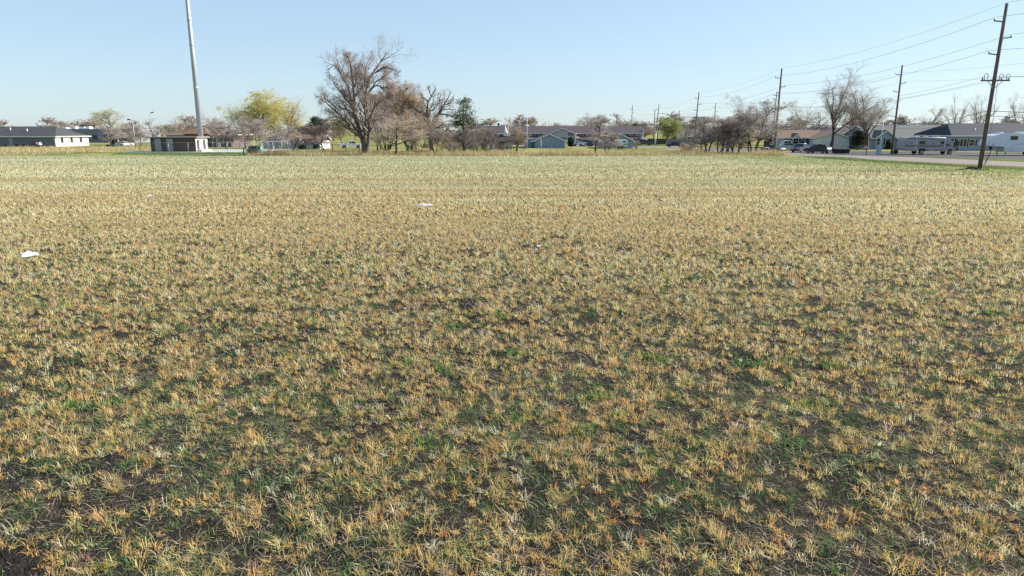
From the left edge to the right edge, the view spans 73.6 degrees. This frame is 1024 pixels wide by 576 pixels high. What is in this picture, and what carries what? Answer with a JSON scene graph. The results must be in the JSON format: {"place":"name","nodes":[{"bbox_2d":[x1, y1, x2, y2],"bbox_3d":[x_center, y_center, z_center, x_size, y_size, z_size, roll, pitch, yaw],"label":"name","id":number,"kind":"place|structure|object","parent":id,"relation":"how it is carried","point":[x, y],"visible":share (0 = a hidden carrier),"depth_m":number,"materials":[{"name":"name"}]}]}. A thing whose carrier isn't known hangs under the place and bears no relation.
{"place":"outdoors","nodes":[
{"label":"outdoors","id":0,"kind":"place"},
{"bbox_2d":[185,0,202,136],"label":"cell tower","id":1,"kind":"structure","parent":0,"point":[196,90],"depth_m":122.75,"materials":[{"name":"metal"}]},
{"bbox_2d":[0,155,1023,575],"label":"field","id":2,"kind":"structure","parent":0,"point":[256,554],"depth_m":8.86,"materials":[{"name":"plant"}]},
{"bbox_2d":[18,251,38,256],"bbox_3d":[-14.536,-1.037,20.592,0.392,0.158,0.572,9,16,35],"label":"plastic sheet","id":3,"kind":"object","parent":2,"relation":"on","point":[28,253],"visible":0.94,"depth_m":20.49,"materials":[{"name":"white plastic"}]},
{"bbox_2d":[0,155,1023,575],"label":"stubble","id":4,"kind":"object","parent":2,"relation":"on","point":[640,165],"visible":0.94,"depth_m":18.01,"materials":[{"name":"beige plant"}]},
{"bbox_2d":[25,221,1011,451],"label":"weeds","id":5,"kind":"object","parent":2,"relation":"on","point":[537,413],"visible":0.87,"depth_m":9.87,"materials":[{"name":"green plant"}]},
{"bbox_2d":[0,132,1023,170],"bbox_3d":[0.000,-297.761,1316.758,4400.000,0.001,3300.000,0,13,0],"label":"ground","id":6,"kind":"structure","parent":0,"point":[373,146],"depth_m":142.50,"materials":[{"name":"green plant"}]},
{"bbox_2d":[0,126,90,146],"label":"hall","id":7,"kind":"structure","parent":6,"relation":"on","point":[47,136],"depth_m":169.91,"materials":[{"name":"grey"}]},
{"bbox_2d":[89,106,132,131],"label":"bare tree","id":8,"kind":"object","parent":6,"relation":"on","point":[106,115],"visible":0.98,"depth_m":182.80,"materials":[{"name":"beige plant"}]},
{"bbox_2d":[63,126,159,141],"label":"school","id":9,"kind":"object","parent":6,"relation":"on","point":[94,134],"visible":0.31,"depth_m":230.49,"materials":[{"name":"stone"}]},
{"bbox_2d":[97,127,132,143],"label":"bare tree","id":10,"kind":"object","parent":6,"relation":"on","point":[111,130],"visible":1,"depth_m":168.73,"materials":[{"name":"brown plant"}]},
{"bbox_2d":[109,123,143,141],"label":"bare tree","id":11,"kind":"object","parent":6,"relation":"on","point":[128,127],"visible":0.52,"depth_m":173.71,"materials":[{"name":"brown plant"}]},
{"bbox_2d":[128,125,149,145],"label":"bare tree","id":12,"kind":"object","parent":6,"relation":"on","point":[139,133],"visible":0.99,"depth_m":170.29,"materials":[{"name":"brown plant"}]},
{"bbox_2d":[141,117,165,136],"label":"bare tree","id":13,"kind":"object","parent":6,"relation":"on","point":[150,132],"visible":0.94,"depth_m":184.10,"materials":[{"name":"brown plant"}]},
{"bbox_2d":[163,116,194,131],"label":"bare tree","id":14,"kind":"object","parent":6,"relation":"on","point":[171,126],"visible":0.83,"depth_m":200.88,"materials":[{"name":"brown plant"}]},
{"bbox_2d":[109,149,299,154],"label":"embankment","id":15,"kind":"structure","parent":6,"relation":"on","point":[179,153],"depth_m":112.03,"materials":[{"name":"green plant"}]},
{"bbox_2d":[136,149,288,151],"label":"gravel pad","id":16,"kind":"object","parent":15,"relation":"on","point":[225,150],"visible":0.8,"depth_m":122.78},
{"bbox_2d":[146,137,211,151],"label":"equipment hut","id":17,"kind":"object","parent":16,"relation":"on","point":[183,148],"visible":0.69,"depth_m":115.09,"materials":[{"name":"metal"}]},
{"bbox_2d":[154,139,161,151],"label":"door","id":18,"kind":"structure","parent":17,"relation":"in","point":[155,140],"depth_m":115.03,"materials":[{"name":"metal"}]},
{"bbox_2d":[166,139,173,151],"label":"door","id":19,"kind":"structure","parent":17,"relation":"in","point":[167,140],"depth_m":115.02,"materials":[{"name":"metal"}]},
{"bbox_2d":[129,141,287,151],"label":"chain link fence","id":20,"kind":"object","parent":16,"relation":"on","point":[212,142],"visible":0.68,"depth_m":113.00,"materials":[{"name":"metal"}]},
{"bbox_2d":[162,125,252,146],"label":"house","id":21,"kind":"structure","parent":6,"relation":"on","point":[192,131],"depth_m":164.19,"materials":[{"name":"brick"}]},
{"bbox_2d":[194,112,226,147],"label":"bare tree","id":22,"kind":"object","parent":6,"relation":"on","point":[218,123],"visible":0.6,"depth_m":155.88,"materials":[{"name":"grey plant"}]},
{"bbox_2d":[203,119,242,148],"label":"bare tree","id":23,"kind":"object","parent":6,"relation":"on","point":[225,136],"visible":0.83,"depth_m":140.00,"materials":[{"name":"grey plant"}]},
{"bbox_2d":[222,93,256,128],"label":"bare tree","id":24,"kind":"object","parent":6,"relation":"on","point":[239,112],"visible":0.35,"depth_m":181.35,"materials":[{"name":"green plant"}]},
{"bbox_2d":[228,116,269,148],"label":"bare tree","id":25,"kind":"object","parent":6,"relation":"on","point":[245,131],"visible":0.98,"depth_m":137.87,"materials":[{"name":"brown plant"}]},
{"bbox_2d":[238,118,274,145],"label":"bare tree","id":26,"kind":"object","parent":6,"relation":"on","point":[260,137],"visible":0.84,"depth_m":140.50,"materials":[{"name":"grey plant"}]},
{"bbox_2d":[212,88,307,140],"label":"willow tree","id":27,"kind":"object","parent":6,"relation":"on","point":[263,109],"visible":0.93,"depth_m":174.74,"materials":[{"name":"green plant"}]},
{"bbox_2d":[260,134,287,148],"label":"house","id":28,"kind":"structure","parent":6,"relation":"on","point":[266,144],"depth_m":148.79,"materials":[{"name":"grey"}]},
{"bbox_2d":[268,125,296,148],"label":"bare tree","id":29,"kind":"object","parent":6,"relation":"on","point":[280,137],"visible":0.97,"depth_m":134.07,"materials":[{"name":"brown plant"}]},
{"bbox_2d":[280,96,308,133],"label":"bare tree","id":30,"kind":"object","parent":6,"relation":"on","point":[293,113],"visible":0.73,"depth_m":180.40,"materials":[{"name":"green plant"}]},
{"bbox_2d":[290,132,304,151],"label":"bare tree","id":31,"kind":"object","parent":6,"relation":"on","point":[296,141],"visible":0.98,"depth_m":118.53,"materials":[{"name":"brown plant"}]},
{"bbox_2d":[285,134,331,148],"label":"house","id":32,"kind":"structure","parent":6,"relation":"on","point":[302,136],"depth_m":147.02,"materials":[{"name":"brown"}]},
{"bbox_2d":[308,115,325,133],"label":"evergreen tree","id":33,"kind":"object","parent":6,"relation":"on","point":[313,122],"visible":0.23,"depth_m":166.54,"materials":[{"name":"green plant"}]},
{"bbox_2d":[296,123,339,150],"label":"bare tree","id":34,"kind":"object","parent":6,"relation":"on","point":[315,132],"visible":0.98,"depth_m":113.25,"materials":[{"name":"brown plant"}]},
{"bbox_2d":[292,144,359,151],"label":"iron fence","id":35,"kind":"object","parent":6,"relation":"on","point":[329,148],"visible":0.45,"depth_m":123.46,"materials":[{"name":"black metal"}]},
{"bbox_2d":[321,119,353,142],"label":"bare tree","id":36,"kind":"object","parent":6,"relation":"on","point":[343,130],"visible":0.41,"depth_m":165.00,"materials":[{"name":"brown plant"}]},
{"bbox_2d":[338,141,360,147],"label":"pickup truck","id":37,"kind":"object","parent":6,"relation":"on","point":[351,143],"visible":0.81,"depth_m":151.90,"materials":[{"name":"paint"}]},
{"bbox_2d":[313,34,420,153],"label":"bare tree","id":38,"kind":"object","parent":6,"relation":"on","point":[349,101],"visible":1,"depth_m":109.77,"materials":[{"name":"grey plant"}]},
{"bbox_2d":[352,112,395,150],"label":"bare tree","id":39,"kind":"object","parent":6,"relation":"on","point":[376,130],"visible":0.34,"depth_m":117.26,"materials":[{"name":"brown plant"}]},
{"bbox_2d":[361,77,423,151],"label":"bare tree","id":40,"kind":"object","parent":6,"relation":"on","point":[406,96],"visible":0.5,"depth_m":123.91,"materials":[{"name":"brown plant"}]},
{"bbox_2d":[0,144,789,155],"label":"dry grass","id":41,"kind":"structure","parent":6,"relation":"on","point":[521,152],"depth_m":106.58,"materials":[{"name":"beige plant"}]},
{"bbox_2d":[369,113,430,154],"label":"bare tree","id":42,"kind":"object","parent":6,"relation":"on","point":[397,126],"visible":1,"depth_m":106.06,"materials":[{"name":"brown plant"}]},
{"bbox_2d":[382,90,447,150],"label":"bare tree","id":43,"kind":"object","parent":6,"relation":"on","point":[417,102],"visible":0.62,"depth_m":125.42,"materials":[{"name":"brown plant"}]},
{"bbox_2d":[398,122,434,152],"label":"bare tree","id":44,"kind":"object","parent":6,"relation":"on","point":[409,130],"visible":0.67,"depth_m":115.39,"materials":[{"name":"brown plant"}]},
{"bbox_2d":[408,84,456,150],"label":"bare tree","id":45,"kind":"object","parent":6,"relation":"on","point":[441,106],"visible":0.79,"depth_m":127.74,"materials":[{"name":"brown plant"}]},
{"bbox_2d":[420,130,453,152],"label":"bare tree","id":46,"kind":"object","parent":6,"relation":"on","point":[430,138],"visible":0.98,"depth_m":110.63,"materials":[{"name":"brown plant"}]},
{"bbox_2d":[432,130,463,151],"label":"bare shrub","id":47,"kind":"object","parent":6,"relation":"on","point":[447,133],"visible":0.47,"depth_m":120.33,"materials":[{"name":"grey plant"}]},
{"bbox_2d":[442,95,480,150],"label":"pine tree","id":48,"kind":"object","parent":6,"relation":"on","point":[461,121],"visible":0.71,"depth_m":129.41,"materials":[{"name":"green plant"}]},
{"bbox_2d":[447,128,479,153],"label":"bare tree","id":49,"kind":"object","parent":6,"relation":"on","point":[460,137],"visible":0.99,"depth_m":107.30,"materials":[{"name":"brown plant"}]},
{"bbox_2d":[472,128,502,152],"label":"bare shrub","id":50,"kind":"object","parent":6,"relation":"on","point":[484,141],"visible":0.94,"depth_m":112.53,"materials":[{"name":"brown plant"}]},
{"bbox_2d":[474,126,507,143],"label":"apartment block","id":51,"kind":"structure","parent":6,"relation":"on","point":[500,130],"depth_m":186.63,"materials":[{"name":"beige"}]},
{"bbox_2d":[491,137,506,150],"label":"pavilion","id":52,"kind":"structure","parent":6,"relation":"on","point":[501,141],"depth_m":131.43,"materials":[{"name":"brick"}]},
{"bbox_2d":[490,126,512,148],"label":"chapel","id":53,"kind":"structure","parent":6,"relation":"on","point":[507,138],"depth_m":145.11,"materials":[{"name":"beige"}]},
{"bbox_2d":[0,111,1021,139],"bbox_3d":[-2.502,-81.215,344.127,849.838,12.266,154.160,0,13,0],"label":"distant treeline","id":54,"kind":"object","parent":6,"relation":"on","point":[530,121],"visible":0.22,"depth_m":323.02,"materials":[{"name":"brown plant"}]},
{"bbox_2d":[504,116,530,151],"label":"bare tree","id":55,"kind":"object","parent":6,"relation":"on","point":[516,136],"visible":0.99,"depth_m":110.04,"materials":[{"name":"brown plant"}]},
{"bbox_2d":[524,133,567,147],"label":"house","id":56,"kind":"structure","parent":6,"relation":"on","point":[550,140],"depth_m":154.62,"materials":[{"name":"blue"}]},
{"bbox_2d":[509,126,643,144],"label":"apartment block","id":57,"kind":"structure","parent":6,"relation":"on","point":[577,133],"depth_m":191.95,"materials":[{"name":"beige"}]},
{"bbox_2d":[576,112,616,152],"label":"bare tree","id":58,"kind":"object","parent":6,"relation":"on","point":[598,123],"visible":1,"depth_m":111.25,"materials":[{"name":"brown plant"}]},
{"bbox_2d":[592,130,621,152],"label":"bare tree","id":59,"kind":"object","parent":6,"relation":"on","point":[611,145],"visible":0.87,"depth_m":116.79,"materials":[{"name":"brown plant"}]},
{"bbox_2d":[599,133,635,147],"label":"house","id":60,"kind":"structure","parent":6,"relation":"on","point":[629,140],"depth_m":150.66,"materials":[{"name":"blue"}]},
{"bbox_2d":[616,140,627,148],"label":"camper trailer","id":61,"kind":"object","parent":6,"relation":"on","point":[624,143],"visible":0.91,"depth_m":142.86,"materials":[{"name":"white metal"}]},
{"bbox_2d":[635,119,657,139],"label":"bare tree","id":62,"kind":"object","parent":6,"relation":"on","point":[644,127],"visible":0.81,"depth_m":200.57,"materials":[{"name":"brown plant"}]},
{"bbox_2d":[648,139,665,144],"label":"wooden fence","id":63,"kind":"object","parent":6,"relation":"on","point":[659,141],"visible":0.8,"depth_m":195.57,"materials":[{"name":"brown wood"}]},
{"bbox_2d":[648,116,684,144],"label":"leafy tree","id":64,"kind":"object","parent":6,"relation":"on","point":[669,126],"visible":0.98,"depth_m":192.35,"materials":[{"name":"green plant"}]},
{"bbox_2d":[667,139,691,144],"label":"wooden fence","id":65,"kind":"object","parent":6,"relation":"on","point":[669,141],"visible":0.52,"depth_m":181.82,"materials":[{"name":"grey wood"}]},
{"bbox_2d":[675,129,701,142],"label":"house","id":66,"kind":"structure","parent":6,"relation":"on","point":[680,137],"depth_m":201.86,"materials":[{"name":"beige"}]},
{"bbox_2d":[674,113,706,138],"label":"bare tree","id":67,"kind":"object","parent":6,"relation":"on","point":[688,131],"visible":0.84,"depth_m":185.06,"materials":[{"name":"brown plant"}]},
{"bbox_2d":[691,92,701,140],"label":"utility pole","id":68,"kind":"object","parent":6,"relation":"on","point":[696,117],"visible":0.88,"depth_m":175.41,"materials":[{"name":"brown wood"}]},
{"bbox_2d":[687,123,715,152],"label":"bare tree","id":69,"kind":"object","parent":6,"relation":"on","point":[699,133],"visible":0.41,"depth_m":119.77,"materials":[{"name":"brown plant"}]},
{"bbox_2d":[684,113,737,151],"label":"bare tree","id":70,"kind":"object","parent":6,"relation":"on","point":[711,124],"visible":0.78,"depth_m":116.34,"materials":[{"name":"brown plant"}]},
{"bbox_2d":[699,116,738,152],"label":"bare tree","id":71,"kind":"object","parent":6,"relation":"on","point":[727,119],"visible":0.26,"depth_m":117.65,"materials":[{"name":"brown plant"}]},
{"bbox_2d":[708,119,745,153],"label":"bare tree","id":72,"kind":"object","parent":6,"relation":"on","point":[725,138],"visible":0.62,"depth_m":113.65,"materials":[{"name":"brown plant"}]},
{"bbox_2d":[707,120,752,151],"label":"bare tree","id":73,"kind":"object","parent":6,"relation":"on","point":[728,125],"visible":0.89,"depth_m":113.31,"materials":[{"name":"brown plant"}]},
{"bbox_2d":[715,115,758,152],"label":"bare tree","id":74,"kind":"object","parent":6,"relation":"on","point":[740,141],"visible":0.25,"depth_m":116.15,"materials":[{"name":"brown plant"}]},
{"bbox_2d":[726,93,759,148],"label":"bare tree","id":75,"kind":"object","parent":6,"relation":"on","point":[739,108],"visible":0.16,"depth_m":145.70,"materials":[{"name":"brown plant"}]},
{"bbox_2d":[729,108,773,153],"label":"bare tree","id":76,"kind":"object","parent":6,"relation":"on","point":[749,129],"visible":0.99,"depth_m":111.08,"materials":[{"name":"brown plant"}]},
{"bbox_2d":[756,113,780,145],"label":"bare tree","id":77,"kind":"object","parent":6,"relation":"on","point":[767,127],"visible":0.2,"depth_m":155.73,"materials":[{"name":"brown plant"}]},
{"bbox_2d":[739,97,800,150],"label":"bare tree","id":78,"kind":"object","parent":6,"relation":"on","point":[767,114],"visible":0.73,"depth_m":113.30,"materials":[{"name":"brown plant"}]},
{"bbox_2d":[771,69,785,149],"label":"utility pole","id":79,"kind":"object","parent":6,"relation":"on","point":[780,78],"visible":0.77,"depth_m":117.73,"materials":[{"name":"brown wood"}]},
{"bbox_2d":[772,106,819,129],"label":"bare tree","id":80,"kind":"object","parent":6,"relation":"on","point":[798,122],"visible":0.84,"depth_m":182.66,"materials":[{"name":"brown plant"}]},
{"bbox_2d":[758,130,850,148],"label":"house","id":81,"kind":"structure","parent":6,"relation":"on","point":[811,137],"depth_m":152.10,"materials":[{"name":"brown"}]},
{"bbox_2d":[810,109,831,128],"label":"bare tree","id":82,"kind":"object","parent":6,"relation":"on","point":[818,123],"visible":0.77,"depth_m":190.92,"materials":[{"name":"brown plant"}]},
{"bbox_2d":[805,127,847,134],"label":"house","id":83,"kind":"structure","parent":6,"relation":"on","point":[827,129],"depth_m":189.29,"materials":[{"name":"beige"}]},
{"bbox_2d":[817,59,881,147],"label":"bare tree","id":84,"kind":"object","parent":6,"relation":"on","point":[835,115],"visible":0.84,"depth_m":140.32,"materials":[{"name":"brown plant"}]},
{"bbox_2d":[814,72,902,149],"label":"bare tree","id":85,"kind":"object","parent":6,"relation":"on","point":[871,119],"visible":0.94,"depth_m":137.48,"materials":[{"name":"brown plant"}]},
{"bbox_2d":[847,129,869,149],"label":"evergreen tree","id":86,"kind":"object","parent":6,"relation":"on","point":[859,138],"visible":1,"depth_m":137.23,"materials":[{"name":"green plant"}]},
{"bbox_2d":[843,125,939,148],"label":"house","id":87,"kind":"structure","parent":6,"relation":"on","point":[887,134],"depth_m":145.72,"materials":[{"name":"grey"}]},
{"bbox_2d":[890,65,905,153],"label":"utility pole","id":88,"kind":"object","parent":6,"relation":"on","point":[894,130],"visible":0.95,"depth_m":113.20,"materials":[{"name":"brown wood"}]},
{"bbox_2d":[909,106,947,124],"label":"bare tree","id":89,"kind":"object","parent":6,"relation":"on","point":[936,118],"visible":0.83,"depth_m":206.97,"materials":[{"name":"brown plant"}]},
{"bbox_2d":[941,93,970,122],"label":"bare tree","id":90,"kind":"object","parent":6,"relation":"on","point":[955,116],"visible":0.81,"depth_m":198.65,"materials":[{"name":"brown plant"}]},
{"bbox_2d":[915,123,1023,150],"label":"house","id":91,"kind":"structure","parent":6,"relation":"on","point":[966,136],"depth_m":134.74,"materials":[{"name":"grey"}]},
{"bbox_2d":[956,139,967,146],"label":"window","id":92,"kind":"structure","parent":91,"relation":"in","point":[962,142],"depth_m":133.03,"materials":[{"name":"white glass"}]},
{"bbox_2d":[960,91,1002,122],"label":"bare tree","id":93,"kind":"object","parent":6,"relation":"on","point":[976,115],"visible":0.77,"depth_m":204.17,"materials":[{"name":"brown plant"}]},
{"bbox_2d":[977,3,1011,167],"bbox_3d":[45.391,-18.605,64.607,2.700,15.470,0.530,0,13,0],"label":"utility pole","id":94,"kind":"object","parent":6,"relation":"on","point":[987,121],"visible":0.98,"depth_m":64.34,"materials":[{"name":"brown wood"}]},
{"bbox_2d":[630,48,1019,118],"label":"power line","id":95,"kind":"object","parent":94,"relation":"attached to","point":[869,82],"visible":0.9,"depth_m":81.04,"materials":[{"name":"metal"}]},
{"bbox_2d":[637,13,1023,110],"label":"power line","id":96,"kind":"object","parent":94,"relation":"attached to","point":[874,57],"visible":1,"depth_m":81.68,"materials":[{"name":"metal"}]},
{"bbox_2d":[642,33,1018,114],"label":"power line","id":97,"kind":"object","parent":94,"relation":"attached to","point":[884,70],"visible":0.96,"depth_m":82.61,"materials":[{"name":"metal"}]},
{"bbox_2d":[886,110,1023,124],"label":"cable","id":98,"kind":"object","parent":94,"relation":"attached to","point":[951,119],"visible":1,"depth_m":76.63,"materials":[{"name":"metal"}]},
{"bbox_2d":[999,91,1023,122],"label":"bare tree","id":99,"kind":"object","parent":6,"relation":"on","point":[1013,108],"visible":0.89,"depth_m":171.95,"materials":[{"name":"brown plant"}]},
{"bbox_2d":[0,0,1023,131],"label":"sky","id":100,"kind":"structure","parent":0,"point":[548,61],"materials":[{"name":"blue"}]},
{"bbox_2d":[471,144,1023,166],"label":"road","id":101,"kind":"structure","parent":0,"point":[974,162],"depth_m":95.28,"materials":[{"name":"grey asphalt"}]},
{"bbox_2d":[761,144,785,151],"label":"parked car","id":102,"kind":"object","parent":101,"relation":"on","point":[770,146],"visible":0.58,"depth_m":126.52,"materials":[{"name":"paint"}]},
{"bbox_2d":[794,151,1023,159],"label":"road","id":103,"kind":"structure","parent":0,"point":[1014,156],"depth_m":111.73,"materials":[{"name":"grey asphalt"}]},
{"bbox_2d":[790,143,810,152],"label":"pickup truck","id":104,"kind":"object","parent":103,"relation":"on","point":[800,147],"visible":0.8,"depth_m":121.31,"materials":[{"name":"paint"}]},
{"bbox_2d":[803,144,831,153],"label":"parked car","id":105,"kind":"object","parent":103,"relation":"on","point":[823,148],"visible":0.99,"depth_m":116.41,"materials":[{"name":"paint"}]},
{"bbox_2d":[897,135,956,154],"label":"motorhome","id":106,"kind":"object","parent":103,"relation":"on","point":[915,144],"visible":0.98,"depth_m":110.64,"materials":[{"name":"white metal"}]},
{"bbox_2d":[978,132,1023,155],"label":"fifth wheel trailer","id":107,"kind":"object","parent":103,"relation":"on","point":[1005,143],"visible":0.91,"depth_m":105.72,"materials":[{"name":"white metal"}]},
{"bbox_2d":[794,156,1023,172],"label":"verge grass","id":108,"kind":"structure","parent":0,"point":[930,163],"depth_m":78.75,"materials":[{"name":"plant"}]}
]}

